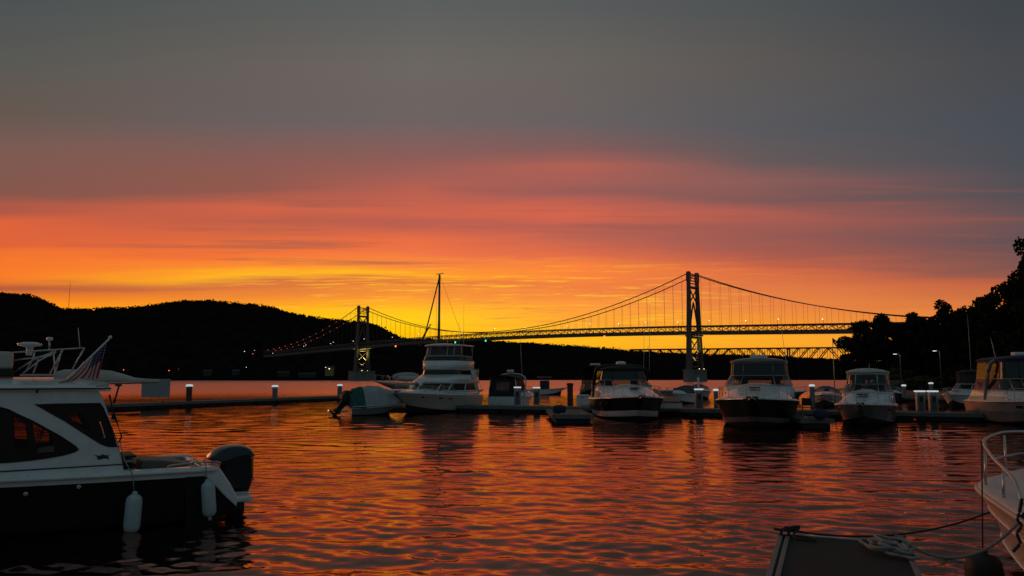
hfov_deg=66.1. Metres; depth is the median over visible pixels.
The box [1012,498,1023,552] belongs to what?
hanging line
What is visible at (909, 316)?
tree
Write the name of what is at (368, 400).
covered boat
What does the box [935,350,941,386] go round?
street lamp
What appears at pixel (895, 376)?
shrub
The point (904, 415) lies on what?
floating dock
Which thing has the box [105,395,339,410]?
floating dock
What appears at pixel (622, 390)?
cabin cruiser
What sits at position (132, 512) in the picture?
boat fender
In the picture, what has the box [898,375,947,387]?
shrub
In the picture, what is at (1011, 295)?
tree
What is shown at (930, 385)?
piling
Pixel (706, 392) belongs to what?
runabout
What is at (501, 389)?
cuddy boat
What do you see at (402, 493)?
water
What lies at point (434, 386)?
saloon window
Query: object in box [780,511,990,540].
mooring rope
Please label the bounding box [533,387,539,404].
power pedestal
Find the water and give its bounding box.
[0,380,1023,575]
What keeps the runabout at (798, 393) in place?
on the water
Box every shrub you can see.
[887,367,919,388]
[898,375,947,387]
[927,374,956,387]
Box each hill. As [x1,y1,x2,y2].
[0,292,507,379]
[416,339,843,379]
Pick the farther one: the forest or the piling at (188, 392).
the forest
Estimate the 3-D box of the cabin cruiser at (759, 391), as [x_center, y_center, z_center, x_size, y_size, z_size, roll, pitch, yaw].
[13.322,4.586,42.778,4.250,6.301,12.325,-2,-7,20]
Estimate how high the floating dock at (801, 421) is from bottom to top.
0.670 m
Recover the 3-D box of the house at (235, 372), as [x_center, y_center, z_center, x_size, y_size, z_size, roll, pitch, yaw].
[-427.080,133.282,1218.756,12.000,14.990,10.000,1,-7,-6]
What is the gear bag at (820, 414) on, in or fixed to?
on the floating dock at (801, 421)
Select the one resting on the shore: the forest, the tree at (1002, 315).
the tree at (1002, 315)
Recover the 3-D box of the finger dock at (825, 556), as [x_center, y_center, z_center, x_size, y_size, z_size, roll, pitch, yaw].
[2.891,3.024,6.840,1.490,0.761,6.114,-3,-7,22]
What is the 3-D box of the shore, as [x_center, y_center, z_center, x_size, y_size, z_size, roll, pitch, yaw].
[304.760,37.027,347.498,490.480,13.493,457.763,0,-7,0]
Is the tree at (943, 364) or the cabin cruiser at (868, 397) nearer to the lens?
the cabin cruiser at (868, 397)
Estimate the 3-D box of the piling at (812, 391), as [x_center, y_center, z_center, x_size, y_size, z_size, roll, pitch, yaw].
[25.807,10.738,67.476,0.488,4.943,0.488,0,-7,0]
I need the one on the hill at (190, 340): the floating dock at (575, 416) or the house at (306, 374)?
the house at (306, 374)
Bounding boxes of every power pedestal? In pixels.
[514,387,520,404]
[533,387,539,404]
[694,389,702,407]
[914,390,925,410]
[926,390,938,410]
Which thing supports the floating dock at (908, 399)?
on the water
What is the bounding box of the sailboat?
[389,273,483,391]
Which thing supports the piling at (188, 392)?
in the water
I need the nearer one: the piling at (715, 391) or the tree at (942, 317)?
the piling at (715, 391)
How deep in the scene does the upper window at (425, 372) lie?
58.80 m
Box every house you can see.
[203,370,212,375]
[232,369,240,375]
[277,371,289,376]
[298,372,315,377]
[325,366,334,375]
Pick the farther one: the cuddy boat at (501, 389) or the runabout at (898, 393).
the runabout at (898, 393)
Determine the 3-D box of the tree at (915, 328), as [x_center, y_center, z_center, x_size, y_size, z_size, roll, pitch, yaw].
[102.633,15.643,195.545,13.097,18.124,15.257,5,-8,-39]
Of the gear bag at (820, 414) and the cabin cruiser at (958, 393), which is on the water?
the cabin cruiser at (958, 393)
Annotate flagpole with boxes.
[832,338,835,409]
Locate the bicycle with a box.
[814,394,835,409]
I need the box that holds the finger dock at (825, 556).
[766,528,921,575]
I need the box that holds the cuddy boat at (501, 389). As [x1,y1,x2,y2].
[488,341,532,404]
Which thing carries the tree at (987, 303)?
on the shore
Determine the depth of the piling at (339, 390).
92.20 m
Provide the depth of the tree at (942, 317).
188.75 m
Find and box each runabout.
[666,385,699,402]
[692,377,710,398]
[793,386,806,399]
[808,386,841,405]
[891,385,902,401]
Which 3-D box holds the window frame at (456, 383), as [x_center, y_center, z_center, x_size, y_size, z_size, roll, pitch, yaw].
[-5.406,7.476,59.435,3.310,0.675,6.155,-3,-7,22]
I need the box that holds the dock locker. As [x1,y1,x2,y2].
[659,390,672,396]
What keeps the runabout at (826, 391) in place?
on the water
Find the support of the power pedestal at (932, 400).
on the floating dock at (904, 415)
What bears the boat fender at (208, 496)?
hanging from the pilothouse boat at (71, 476)
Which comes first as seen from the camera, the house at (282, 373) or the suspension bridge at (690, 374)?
the suspension bridge at (690, 374)
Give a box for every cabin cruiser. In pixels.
[578,363,599,405]
[588,321,664,419]
[715,321,799,427]
[834,367,898,425]
[942,315,976,407]
[963,341,1023,424]
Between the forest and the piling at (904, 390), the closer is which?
the piling at (904, 390)
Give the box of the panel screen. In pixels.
[141,379,170,400]
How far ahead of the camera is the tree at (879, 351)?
195.21 m
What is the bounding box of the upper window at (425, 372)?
[422,370,470,374]
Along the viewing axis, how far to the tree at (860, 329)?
204.13 m
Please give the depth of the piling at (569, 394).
64.55 m
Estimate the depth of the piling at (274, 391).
80.67 m
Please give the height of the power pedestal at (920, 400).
1.236 m
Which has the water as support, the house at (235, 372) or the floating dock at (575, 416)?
the floating dock at (575, 416)
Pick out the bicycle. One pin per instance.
(825, 402)
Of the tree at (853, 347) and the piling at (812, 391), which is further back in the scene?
the tree at (853, 347)
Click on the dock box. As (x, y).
(582, 399)
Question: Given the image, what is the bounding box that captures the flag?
[58,335,111,382]
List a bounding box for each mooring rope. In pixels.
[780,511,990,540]
[858,522,1018,559]
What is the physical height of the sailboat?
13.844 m
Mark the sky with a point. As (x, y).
(554, 160)
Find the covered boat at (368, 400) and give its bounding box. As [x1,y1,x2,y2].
[328,385,403,415]
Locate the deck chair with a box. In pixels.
[801,398,812,415]
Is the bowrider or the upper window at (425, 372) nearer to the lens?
the bowrider
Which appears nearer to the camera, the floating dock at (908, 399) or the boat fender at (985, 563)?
the boat fender at (985, 563)
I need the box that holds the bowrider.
[974,430,1023,570]
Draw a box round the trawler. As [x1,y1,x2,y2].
[374,372,420,388]
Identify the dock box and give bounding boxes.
[576,394,588,405]
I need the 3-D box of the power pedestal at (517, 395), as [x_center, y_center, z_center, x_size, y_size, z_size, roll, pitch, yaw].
[0.407,8.072,58.968,0.560,1.338,0.340,0,-7,0]
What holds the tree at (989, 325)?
on the shore
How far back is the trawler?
99.16 m
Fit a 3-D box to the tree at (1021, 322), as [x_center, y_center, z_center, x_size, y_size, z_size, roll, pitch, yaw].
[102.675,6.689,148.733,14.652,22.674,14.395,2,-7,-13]
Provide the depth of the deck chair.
41.41 m
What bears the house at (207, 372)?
on the hill at (190, 340)
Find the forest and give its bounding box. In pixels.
[9,293,831,358]
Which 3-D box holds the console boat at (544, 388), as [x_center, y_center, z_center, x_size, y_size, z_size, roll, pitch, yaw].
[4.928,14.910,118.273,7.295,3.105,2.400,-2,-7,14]
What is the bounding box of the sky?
[0,0,1023,358]
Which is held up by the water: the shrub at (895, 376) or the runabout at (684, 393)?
the runabout at (684, 393)
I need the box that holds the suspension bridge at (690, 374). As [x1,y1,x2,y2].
[259,271,940,381]
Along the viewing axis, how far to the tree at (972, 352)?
181.93 m
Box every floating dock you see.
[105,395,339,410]
[391,404,983,421]
[546,409,593,422]
[788,414,834,427]
[901,397,946,402]
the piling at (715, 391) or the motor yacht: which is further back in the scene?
the piling at (715, 391)
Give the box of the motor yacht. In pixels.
[390,293,483,412]
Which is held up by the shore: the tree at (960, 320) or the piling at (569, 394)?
the tree at (960, 320)
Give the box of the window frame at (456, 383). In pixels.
[410,383,476,391]
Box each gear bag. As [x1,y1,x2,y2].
[552,402,565,412]
[813,405,828,418]
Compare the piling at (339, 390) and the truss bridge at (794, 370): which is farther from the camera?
the truss bridge at (794, 370)
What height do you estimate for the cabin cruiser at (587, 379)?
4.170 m
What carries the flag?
on the pilothouse boat at (71, 476)
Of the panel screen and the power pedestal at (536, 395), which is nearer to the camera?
the power pedestal at (536, 395)
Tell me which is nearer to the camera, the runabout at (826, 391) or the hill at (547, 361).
the runabout at (826, 391)
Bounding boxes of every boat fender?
[119,442,142,531]
[201,459,215,520]
[964,442,1004,575]
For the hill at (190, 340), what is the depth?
1329.77 m
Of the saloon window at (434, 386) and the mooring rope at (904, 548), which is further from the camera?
the saloon window at (434, 386)
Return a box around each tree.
[834,319,891,370]
[838,337,869,379]
[863,313,914,376]
[882,312,926,376]
[885,316,947,376]
[919,299,958,376]
[928,310,972,374]
[940,296,999,378]
[956,325,974,357]
[957,293,1003,369]
[973,311,1023,356]
[989,236,1023,355]
[989,270,1023,355]
[1006,319,1023,355]
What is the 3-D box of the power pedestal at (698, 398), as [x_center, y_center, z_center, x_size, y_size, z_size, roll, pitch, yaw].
[12.482,7.363,52.564,0.560,1.277,0.340,0,-7,0]
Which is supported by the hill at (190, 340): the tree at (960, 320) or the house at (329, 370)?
the house at (329, 370)
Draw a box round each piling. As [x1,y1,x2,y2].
[186,384,192,400]
[272,385,277,397]
[337,384,342,395]
[566,383,573,405]
[713,389,717,405]
[809,384,814,406]
[901,384,905,396]
[928,382,932,389]
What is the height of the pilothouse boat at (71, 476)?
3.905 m
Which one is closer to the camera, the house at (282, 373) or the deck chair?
the deck chair
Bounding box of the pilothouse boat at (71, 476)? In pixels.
[0,329,254,537]
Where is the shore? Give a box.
[840,376,953,389]
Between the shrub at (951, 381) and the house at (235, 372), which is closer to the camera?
the shrub at (951, 381)
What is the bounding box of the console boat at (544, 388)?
[527,378,566,394]
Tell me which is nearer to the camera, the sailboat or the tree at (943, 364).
the sailboat
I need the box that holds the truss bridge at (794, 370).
[629,346,850,379]
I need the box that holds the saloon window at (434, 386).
[412,384,476,390]
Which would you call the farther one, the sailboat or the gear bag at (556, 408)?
the sailboat
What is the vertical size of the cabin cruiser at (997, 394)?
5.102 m

